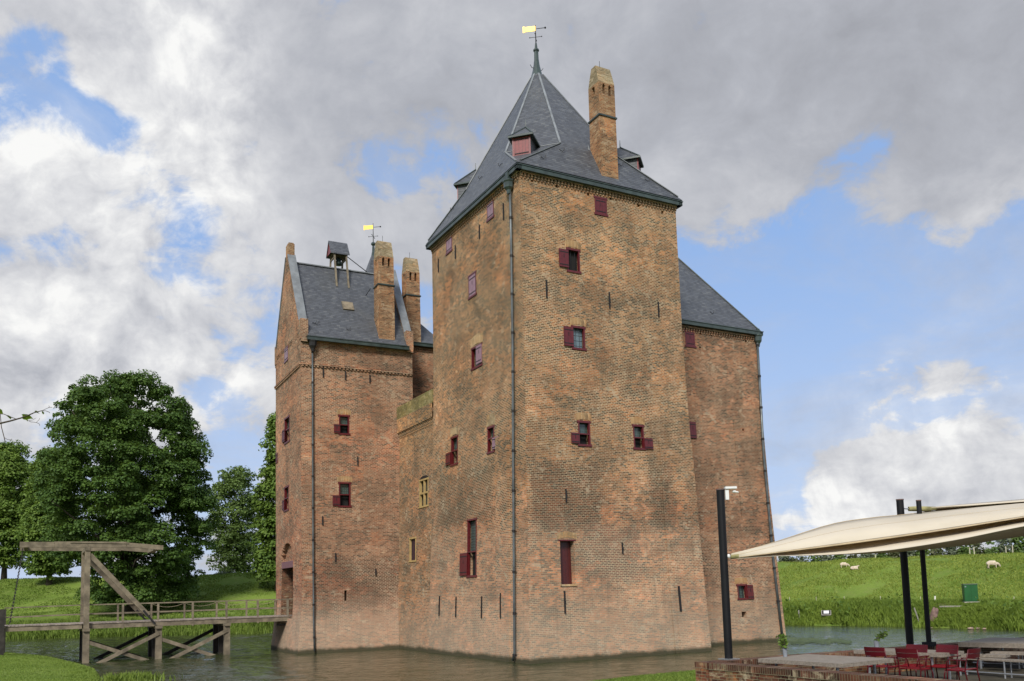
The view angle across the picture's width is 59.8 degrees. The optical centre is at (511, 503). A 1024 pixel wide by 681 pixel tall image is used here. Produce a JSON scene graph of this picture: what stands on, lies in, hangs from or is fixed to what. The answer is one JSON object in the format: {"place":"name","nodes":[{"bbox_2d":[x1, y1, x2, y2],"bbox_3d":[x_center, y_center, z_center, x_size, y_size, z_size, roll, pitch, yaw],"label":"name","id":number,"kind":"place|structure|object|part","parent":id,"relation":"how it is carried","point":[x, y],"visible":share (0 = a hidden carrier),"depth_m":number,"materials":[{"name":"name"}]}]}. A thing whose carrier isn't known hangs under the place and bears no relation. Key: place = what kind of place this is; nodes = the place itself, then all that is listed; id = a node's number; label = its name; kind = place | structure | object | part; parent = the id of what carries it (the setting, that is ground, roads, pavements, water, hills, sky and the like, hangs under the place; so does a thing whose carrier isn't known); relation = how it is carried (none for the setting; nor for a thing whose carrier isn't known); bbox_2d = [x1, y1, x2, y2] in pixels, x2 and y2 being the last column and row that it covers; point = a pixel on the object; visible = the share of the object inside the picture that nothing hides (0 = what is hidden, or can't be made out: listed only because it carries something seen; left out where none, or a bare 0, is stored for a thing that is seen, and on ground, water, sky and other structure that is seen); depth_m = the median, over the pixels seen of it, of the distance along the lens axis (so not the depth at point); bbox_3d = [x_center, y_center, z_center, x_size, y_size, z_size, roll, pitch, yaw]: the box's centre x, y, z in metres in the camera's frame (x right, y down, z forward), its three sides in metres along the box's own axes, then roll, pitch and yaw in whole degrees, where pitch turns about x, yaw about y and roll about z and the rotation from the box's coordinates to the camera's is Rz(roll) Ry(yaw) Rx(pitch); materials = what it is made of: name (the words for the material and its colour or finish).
{"place":"outdoors","nodes":[
{"label":"outdoors","id":0,"kind":"place"},
{"bbox_2d":[0,554,1023,680],"bbox_3d":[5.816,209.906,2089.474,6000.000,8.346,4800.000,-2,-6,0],"label":"ground","id":1,"kind":"structure","parent":0,"point":[859,590],"depth_m":85.97,"materials":[{"name":"green plant"}]},
{"bbox_2d":[0,439,36,578],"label":"oak tree","id":2,"kind":"object","parent":1,"relation":"on","point":[14,473],"visible":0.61,"depth_m":120.87,"materials":[{"name":"green plant"}]},
{"bbox_2d":[0,406,50,441],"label":"vine shoot","id":3,"kind":"object","parent":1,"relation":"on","point":[25,416],"visible":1,"depth_m":3.05,"materials":[{"name":"green plant"}]},
{"bbox_2d":[13,445,80,585],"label":"oak tree","id":4,"kind":"object","parent":1,"relation":"on","point":[32,526],"visible":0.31,"depth_m":114.42,"materials":[{"name":"green plant"}]},
{"bbox_2d":[0,652,101,680],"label":"lawn grass","id":5,"kind":"structure","parent":1,"relation":"on","point":[85,670],"depth_m":36.58,"materials":[{"name":"green plant"}]},
{"bbox_2d":[29,369,222,613],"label":"maple tree","id":6,"kind":"object","parent":1,"relation":"on","point":[131,499],"visible":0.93,"depth_m":95.49,"materials":[{"name":"green plant"}]},
{"bbox_2d":[0,572,275,622],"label":"rampart grass","id":7,"kind":"structure","parent":1,"relation":"on","point":[77,601],"depth_m":107.38,"materials":[{"name":"green plant"}]},
{"bbox_2d":[0,541,292,662],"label":"drawbridge","id":8,"kind":"object","parent":1,"relation":"on","point":[220,630],"visible":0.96,"depth_m":51.17,"materials":[{"name":"brown wood"}]},
{"bbox_2d":[214,569,235,574],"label":"willow bush","id":9,"kind":"object","parent":1,"relation":"on","point":[231,570],"visible":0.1,"depth_m":118.30,"materials":[{"name":"green plant"}]},
{"bbox_2d":[205,465,260,573],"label":"poplar tree","id":10,"kind":"object","parent":1,"relation":"on","point":[231,536],"visible":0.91,"depth_m":126.70,"materials":[{"name":"green plant"}]},
{"bbox_2d":[244,411,275,590],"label":"oak tree","id":11,"kind":"object","parent":1,"relation":"on","point":[265,509],"visible":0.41,"depth_m":107.02,"materials":[{"name":"green plant"}]},
{"bbox_2d":[340,225,432,600],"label":"brick tower","id":12,"kind":"structure","parent":1,"relation":"on","point":[422,364],"depth_m":60.39,"materials":[{"name":"brick"}]},
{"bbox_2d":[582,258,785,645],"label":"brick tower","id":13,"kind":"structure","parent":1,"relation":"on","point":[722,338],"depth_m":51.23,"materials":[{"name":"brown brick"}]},
{"bbox_2d":[684,329,695,347],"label":"window","id":14,"kind":"structure","parent":13,"relation":"in","point":[689,336],"depth_m":50.88,"materials":[{"name":"red paint"}]},
{"bbox_2d":[689,421,696,437],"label":"window","id":15,"kind":"structure","parent":13,"relation":"in","point":[693,434],"depth_m":50.10,"materials":[{"name":"red paint"}]},
{"bbox_2d":[736,584,753,599],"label":"window","id":16,"kind":"structure","parent":13,"relation":"in","point":[748,591],"depth_m":50.46,"materials":[{"name":"red paint"}]},
{"bbox_2d":[777,556,789,561],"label":"willow bush","id":17,"kind":"object","parent":1,"relation":"on","point":[784,558],"visible":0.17,"depth_m":117.38,"materials":[{"name":"green plant"}]},
{"bbox_2d":[789,557,798,561],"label":"hawthorn bush","id":18,"kind":"object","parent":1,"relation":"on","point":[793,559],"visible":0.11,"depth_m":117.32,"materials":[{"name":"green plant"}]},
{"bbox_2d":[796,556,809,561],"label":"willow bush","id":19,"kind":"object","parent":1,"relation":"on","point":[802,559],"visible":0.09,"depth_m":117.45,"materials":[{"name":"green plant"}]},
{"bbox_2d":[808,555,822,561],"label":"young tree","id":20,"kind":"object","parent":1,"relation":"on","point":[814,558],"visible":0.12,"depth_m":117.34,"materials":[{"name":"green plant"}]},
{"bbox_2d":[819,555,833,560],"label":"willow bush","id":21,"kind":"object","parent":1,"relation":"on","point":[825,557],"visible":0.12,"depth_m":117.27,"materials":[{"name":"green plant"}]},
{"bbox_2d":[833,555,848,559],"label":"young tree","id":22,"kind":"object","parent":1,"relation":"on","point":[838,557],"visible":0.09,"depth_m":117.40,"materials":[{"name":"green plant"}]},
{"bbox_2d":[840,562,849,567],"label":"sheep","id":23,"kind":"object","parent":1,"relation":"on","point":[843,564],"visible":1,"depth_m":88.43},
{"bbox_2d":[695,637,1023,680],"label":"brick wall","id":24,"kind":"structure","parent":1,"relation":"on","point":[747,669],"depth_m":21.30,"materials":[{"name":"brown brick"}]},
{"bbox_2d":[716,488,739,659],"bbox_3d":[5.483,1.811,22.990,0.387,4.384,0.387,1,-6,-27],"label":"sail post","id":25,"kind":"object","parent":24,"relation":"on","point":[725,594],"visible":1,"depth_m":22.91,"materials":[{"name":"black metal"}]},
{"bbox_2d":[724,486,738,499],"bbox_3d":[5.711,-0.259,23.177,0.351,0.338,0.180,-2,-6,0],"label":"floodlight","id":26,"kind":"object","parent":25,"relation":"attached to","point":[726,492],"visible":1,"depth_m":23.12,"materials":[{"name":"white plastic"}]},
{"bbox_2d":[728,502,1023,558],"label":"sun sail","id":27,"kind":"object","parent":25,"relation":"attached to","point":[943,528],"visible":0.98,"depth_m":23.03,"materials":[{"name":"fabric"}]},
{"bbox_2d":[896,499,920,644],"bbox_3d":[11.607,2.018,26.318,0.395,4.298,0.395,1,-6,-27],"label":"sail post","id":28,"kind":"object","parent":24,"relation":"on","point":[906,589],"visible":0.78,"depth_m":26.19,"materials":[{"name":"black metal"}]},
{"bbox_2d":[904,499,1023,511],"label":"sun sail","id":29,"kind":"object","parent":28,"relation":"attached to","point":[924,508],"visible":0.75,"depth_m":26.51,"materials":[{"name":"fabric"}]},
{"bbox_2d":[916,500,935,646],"bbox_3d":[11.905,2.004,25.751,0.270,4.217,0.270,1,-6,-27],"label":"sail post","id":30,"kind":"object","parent":24,"relation":"on","point":[929,642],"visible":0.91,"depth_m":25.64,"materials":[{"name":"black metal"}]},
{"bbox_2d":[856,554,874,558],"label":"willow bush","id":31,"kind":"object","parent":1,"relation":"on","point":[863,556],"visible":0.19,"depth_m":107.42,"materials":[{"name":"green plant"}]},
{"bbox_2d":[874,553,890,557],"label":"young tree","id":32,"kind":"object","parent":1,"relation":"on","point":[881,555],"visible":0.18,"depth_m":107.23,"materials":[{"name":"green plant"}]},
{"bbox_2d":[887,552,899,557],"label":"hawthorn bush","id":33,"kind":"object","parent":1,"relation":"on","point":[895,555],"visible":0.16,"depth_m":107.26,"materials":[{"name":"green plant"}]},
{"bbox_2d":[777,552,1023,600],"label":"dike grass","id":34,"kind":"structure","parent":1,"relation":"on","point":[884,566],"depth_m":82.44,"materials":[{"name":"green plant"}]},
{"bbox_2d":[782,593,1023,630],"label":"bank grass","id":35,"kind":"structure","parent":1,"relation":"on","point":[861,606],"depth_m":66.53,"materials":[{"name":"green plant"}]},
{"bbox_2d":[807,601,1011,627],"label":"cleared bank grass","id":36,"kind":"structure","parent":1,"relation":"on","point":[945,615],"depth_m":61.00,"materials":[{"name":"green plant"}]},
{"bbox_2d":[821,610,830,615],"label":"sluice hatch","id":37,"kind":"object","parent":36,"relation":"on","point":[826,612],"visible":1,"depth_m":69.50,"materials":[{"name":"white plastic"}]},
{"bbox_2d":[907,551,916,555],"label":"willow bush","id":38,"kind":"object","parent":1,"relation":"on","point":[910,553],"visible":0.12,"depth_m":107.19,"materials":[{"name":"green plant"}]},
{"bbox_2d":[913,549,931,556],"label":"young tree","id":39,"kind":"object","parent":1,"relation":"on","point":[927,552],"visible":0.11,"depth_m":107.40,"materials":[{"name":"green plant"}]},
{"bbox_2d":[930,607,938,620],"bbox_3d":[29.353,7.859,61.944,0.626,1.293,0.438,-2,-6,0],"label":"boulder","id":40,"kind":"object","parent":1,"relation":"on","point":[934,612],"visible":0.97,"depth_m":61.83,"materials":[{"name":"stone"}]},
{"bbox_2d":[929,548,945,555],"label":"hawthorn bush","id":41,"kind":"object","parent":1,"relation":"on","point":[937,552],"visible":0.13,"depth_m":107.36,"materials":[{"name":"green plant"}]},
{"bbox_2d":[942,546,958,555],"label":"willow bush","id":42,"kind":"object","parent":1,"relation":"on","point":[951,550],"visible":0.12,"depth_m":107.46,"materials":[{"name":"green plant"}]},
{"bbox_2d":[956,544,975,554],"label":"young tree","id":43,"kind":"object","parent":1,"relation":"on","point":[962,550],"visible":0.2,"depth_m":107.20,"materials":[{"name":"green plant"}]},
{"bbox_2d":[961,583,978,602],"bbox_3d":[33.029,6.654,64.159,1.026,1.702,0.700,-3,-6,14],"label":"utility cabinet","id":44,"kind":"object","parent":1,"relation":"on","point":[969,592],"visible":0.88,"depth_m":63.88,"materials":[{"name":"metal"}]},
{"bbox_3d":[32.706,6.456,63.918,0.419,1.129,0.024,-3,-6,14],"label":"door","id":45,"kind":"part","parent":44,"relation":"part of","materials":[{"name":"green metal"}]},
{"bbox_3d":[33.131,6.433,63.812,0.419,1.129,0.024,-3,-6,14],"label":"door","id":46,"kind":"part","parent":44,"relation":"part of","materials":[{"name":"green metal"}]},
{"bbox_2d":[969,543,985,554],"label":"hawthorn bush","id":47,"kind":"object","parent":1,"relation":"on","point":[978,551],"visible":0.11,"depth_m":107.41,"materials":[{"name":"green plant"}]},
{"bbox_2d":[983,541,999,554],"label":"young tree","id":48,"kind":"object","parent":1,"relation":"on","point":[993,549],"visible":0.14,"depth_m":107.20,"materials":[{"name":"green plant"}]},
{"bbox_2d":[986,560,1000,567],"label":"sheep","id":49,"kind":"object","parent":1,"relation":"on","point":[990,563],"visible":1,"depth_m":78.39},
{"bbox_2d":[995,538,1013,552],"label":"willow bush","id":50,"kind":"object","parent":1,"relation":"on","point":[1001,545],"visible":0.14,"depth_m":107.38,"materials":[{"name":"green plant"}]},
{"bbox_2d":[1010,537,1023,552],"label":"young tree","id":51,"kind":"object","parent":1,"relation":"on","point":[1018,545],"visible":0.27,"depth_m":107.32,"materials":[{"name":"green plant"}]},
{"bbox_2d":[0,0,1023,578],"label":"sky","id":52,"kind":"structure","parent":0,"point":[847,175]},
{"bbox_2d":[5,625,1023,680],"bbox_3d":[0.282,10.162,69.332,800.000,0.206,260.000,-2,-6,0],"label":"water","id":53,"kind":"structure","parent":0,"point":[253,657],"depth_m":44.24,"materials":[{"name":"grey liquid"}]},
{"bbox_2d":[6,612,273,638],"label":"bank reeds","id":54,"kind":"object","parent":53,"relation":"on","point":[43,634],"visible":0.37,"depth_m":86.31,"materials":[{"name":"green plant"}]},
{"bbox_2d":[101,669,182,680],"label":"water plants","id":55,"kind":"object","parent":53,"relation":"on","point":[143,676],"visible":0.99,"depth_m":35.92,"materials":[{"name":"green plant"}]},
{"bbox_2d":[271,236,412,653],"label":"brick tower","id":56,"kind":"structure","parent":53,"relation":"in","point":[344,348],"depth_m":54.72,"materials":[{"name":"brown brick"}]},
{"bbox_2d":[282,485,288,511],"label":"window","id":57,"kind":"structure","parent":56,"relation":"in","point":[286,491],"depth_m":56.49,"materials":[{"name":"red paint"}]},
{"bbox_2d":[284,345,287,363],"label":"window","id":58,"kind":"structure","parent":56,"relation":"in","point":[286,349],"depth_m":56.92,"materials":[{"name":"red paint"}]},
{"bbox_2d":[282,415,289,444],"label":"window","id":59,"kind":"structure","parent":56,"relation":"in","point":[284,432],"depth_m":56.81,"materials":[{"name":"red paint"}]},
{"bbox_2d":[334,414,349,434],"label":"window","id":60,"kind":"structure","parent":56,"relation":"in","point":[343,419],"depth_m":54.54,"materials":[{"name":"red paint"}]},
{"bbox_2d":[333,482,351,506],"bbox_3d":[-10.347,-0.501,54.037,1.179,1.536,0.397,1,-6,-27],"label":"window","id":61,"kind":"structure","parent":56,"relation":"in","point":[341,500],"depth_m":54.14,"materials":[{"name":"red paint"}]},
{"bbox_2d":[397,389,432,651],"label":"curtain wall","id":62,"kind":"structure","parent":53,"relation":"in","point":[415,424],"depth_m":52.99,"materials":[{"name":"brick"}]},
{"bbox_2d":[409,537,415,561],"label":"window","id":63,"kind":"structure","parent":62,"relation":"in","point":[412,541],"depth_m":53.44,"materials":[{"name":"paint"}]},
{"bbox_2d":[418,475,428,508],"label":"window","id":64,"kind":"structure","parent":62,"relation":"in","point":[425,483],"depth_m":52.17,"materials":[{"name":"paint"}]},
{"bbox_2d":[425,25,711,663],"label":"brick tower","id":65,"kind":"structure","parent":53,"relation":"in","point":[560,532],"depth_m":44.22,"materials":[{"name":"brown brick"}]},
{"bbox_2d":[445,234,452,255],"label":"window","id":66,"kind":"structure","parent":65,"relation":"in","point":[449,241],"depth_m":49.84,"materials":[{"name":"red paint"}]},
{"bbox_2d":[445,435,457,466],"bbox_3d":[-3.150,-2.809,48.559,0.409,1.604,1.525,2,-7,-31],"label":"window","id":67,"kind":"structure","parent":65,"relation":"in","point":[449,459],"depth_m":48.59,"materials":[{"name":"red paint"}]},
{"bbox_2d":[459,518,476,577],"bbox_3d":[-2.152,2.333,46.109,0.432,3.022,1.947,2,-7,-28],"label":"window","id":68,"kind":"structure","parent":65,"relation":"in","point":[464,568],"depth_m":46.11,"materials":[{"name":"red paint"}]},
{"bbox_2d":[468,270,476,299],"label":"window","id":69,"kind":"structure","parent":65,"relation":"in","point":[472,277],"depth_m":47.05,"materials":[{"name":"red paint"}]},
{"bbox_2d":[471,342,482,370],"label":"window","id":70,"kind":"structure","parent":65,"relation":"in","point":[478,348],"depth_m":46.18,"materials":[{"name":"red paint"}]},
{"bbox_2d":[486,198,493,222],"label":"window","id":71,"kind":"structure","parent":65,"relation":"in","point":[490,208],"depth_m":45.39,"materials":[{"name":"red paint"}]},
{"bbox_2d":[486,425,498,453],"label":"window","id":72,"kind":"structure","parent":65,"relation":"in","point":[490,427],"depth_m":44.63,"materials":[{"name":"red paint"}]},
{"bbox_2d":[558,540,576,585],"bbox_3d":[2.530,2.794,41.621,0.968,2.168,0.490,2,-7,-28],"label":"window","id":73,"kind":"structure","parent":65,"relation":"in","point":[565,548],"depth_m":41.78,"materials":[{"name":"red paint"}]},
{"bbox_2d":[559,247,581,273],"bbox_3d":[2.796,-11.903,43.705,1.282,1.235,0.288,2,-7,-31],"label":"window","id":74,"kind":"structure","parent":65,"relation":"in","point":[567,259],"depth_m":43.76,"materials":[{"name":"red paint"}]},
{"bbox_2d":[563,325,586,350],"bbox_3d":[3.014,-8.033,43.338,1.305,1.195,0.297,2,-7,-31],"label":"window","id":75,"kind":"structure","parent":65,"relation":"in","point":[574,337],"depth_m":43.42,"materials":[{"name":"red paint"}]},
{"bbox_2d":[571,420,591,446],"bbox_3d":[3.249,-3.339,42.862,1.188,1.252,0.404,2,-7,-31],"label":"window","id":76,"kind":"structure","parent":65,"relation":"in","point":[580,437],"depth_m":42.95,"materials":[{"name":"red paint"}]},
{"bbox_2d":[594,195,607,216],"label":"window","id":77,"kind":"structure","parent":65,"relation":"in","point":[600,202],"depth_m":44.90,"materials":[{"name":"red paint"}]},
{"bbox_2d":[632,424,652,449],"bbox_3d":[6.455,-3.265,44.591,1.205,1.272,0.406,1,-6,-25],"label":"window","id":78,"kind":"structure","parent":65,"relation":"in","point":[647,443],"depth_m":44.54,"materials":[{"name":"red paint"}]},
{"bbox_2d":[787,634,851,645],"bbox_3d":[17.746,7.899,51.759,3.517,0.010,12.307,-3,-6,16],"label":"water weed","id":79,"kind":"object","parent":53,"relation":"on","point":[800,640],"visible":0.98,"depth_m":50.01,"materials":[{"name":"green plant"}]},
{"bbox_2d":[588,670,695,680],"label":"shore grass","id":80,"kind":"structure","parent":0,"point":[687,675],"depth_m":25.59,"materials":[{"name":"green plant"}]},
{"bbox_2d":[880,662,1023,680],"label":"terrace floor","id":81,"kind":"structure","parent":0,"point":[997,668],"depth_m":23.96,"materials":[{"name":"brown brick"}]},
{"bbox_2d":[758,654,893,673],"bbox_3d":[7.370,4.037,20.973,1.843,0.750,2.400,2,-7,-33],"label":"cafe table","id":82,"kind":"object","parent":81,"relation":"on","point":[836,661],"visible":0.92,"depth_m":20.59,"materials":[{"name":"grey wood"}]},
{"bbox_2d":[776,633,788,656],"bbox_3d":[6.652,3.478,21.884,0.307,0.582,0.302,-4,-6,21],"label":"potted plant","id":83,"kind":"object","parent":82,"relation":"on","point":[783,639],"visible":1,"depth_m":21.82,"materials":[{"name":"green plant"}]},
{"bbox_2d":[864,647,900,675],"bbox_3d":[9.054,3.978,21.790,0.678,0.941,0.631,3,-7,-36],"label":"armchair","id":84,"kind":"object","parent":81,"relation":"on","point":[879,651],"visible":0.79,"depth_m":21.65,"materials":[{"name":"red paint"}]},
{"bbox_2d":[853,648,963,678],"bbox_3d":[10.099,4.135,22.709,1.047,0.750,2.382,3,-7,-36],"label":"cafe table","id":85,"kind":"object","parent":81,"relation":"on","point":[930,653],"visible":0.51,"depth_m":22.17,"materials":[{"name":"grey wood"}]},
{"bbox_2d":[874,630,889,646],"bbox_3d":[10.045,3.676,24.227,0.428,0.469,0.274,0,-6,-14],"label":"potted plant","id":86,"kind":"object","parent":85,"relation":"on","point":[880,635],"visible":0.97,"depth_m":24.18,"materials":[{"name":"green plant"}]},
{"bbox_2d":[894,644,928,677],"bbox_3d":[9.813,3.965,21.865,0.678,0.941,0.631,3,-7,-36],"label":"armchair","id":87,"kind":"object","parent":81,"relation":"on","point":[922,648],"visible":0.72,"depth_m":21.92,"materials":[{"name":"red paint"}]},
{"bbox_2d":[895,648,933,677],"bbox_3d":[9.500,3.891,21.044,0.678,0.941,0.631,3,-7,-36],"label":"armchair","id":88,"kind":"object","parent":81,"relation":"on","point":[902,653],"visible":0.96,"depth_m":20.93,"materials":[{"name":"red paint"}]},
{"bbox_2d":[924,644,959,679],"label":"armchair","id":89,"kind":"object","parent":81,"relation":"on","point":[945,648],"visible":0.91,"depth_m":21.62,"materials":[{"name":"red paint"}]},
{"bbox_2d":[944,648,980,680],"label":"armchair","id":90,"kind":"object","parent":81,"relation":"on","point":[975,655],"visible":1,"depth_m":20.40,"materials":[{"name":"red paint"}]},
{"bbox_2d":[953,656,1023,678],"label":"bench","id":91,"kind":"object","parent":81,"relation":"on","point":[1003,660],"visible":0.85,"depth_m":22.59,"materials":[{"name":"grey wood"}]},
{"bbox_2d":[981,654,1009,657],"bbox_3d":[12.644,3.986,23.280,0.580,0.070,0.400,-7,-8,44],"label":"seat board","id":92,"kind":"object","parent":91,"relation":"on","point":[997,655],"visible":1,"depth_m":23.14,"materials":[{"name":"grey wood"}]},
{"bbox_2d":[990,651,1023,654],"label":"seat board","id":93,"kind":"object","parent":91,"relation":"part of","point":[1009,652],"visible":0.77,"depth_m":23.91,"materials":[{"name":"grey wood"}]},
{"bbox_2d":[958,637,1023,668],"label":"cafe table","id":94,"kind":"object","parent":81,"relation":"on","point":[996,642],"visible":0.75,"depth_m":24.98,"materials":[{"name":"grey wood"}]},
{"bbox_2d":[973,650,1023,668],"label":"bench","id":95,"kind":"object","parent":81,"relation":"on","point":[1019,664],"visible":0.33,"depth_m":25.35,"materials":[{"name":"grey wood"}]}
]}

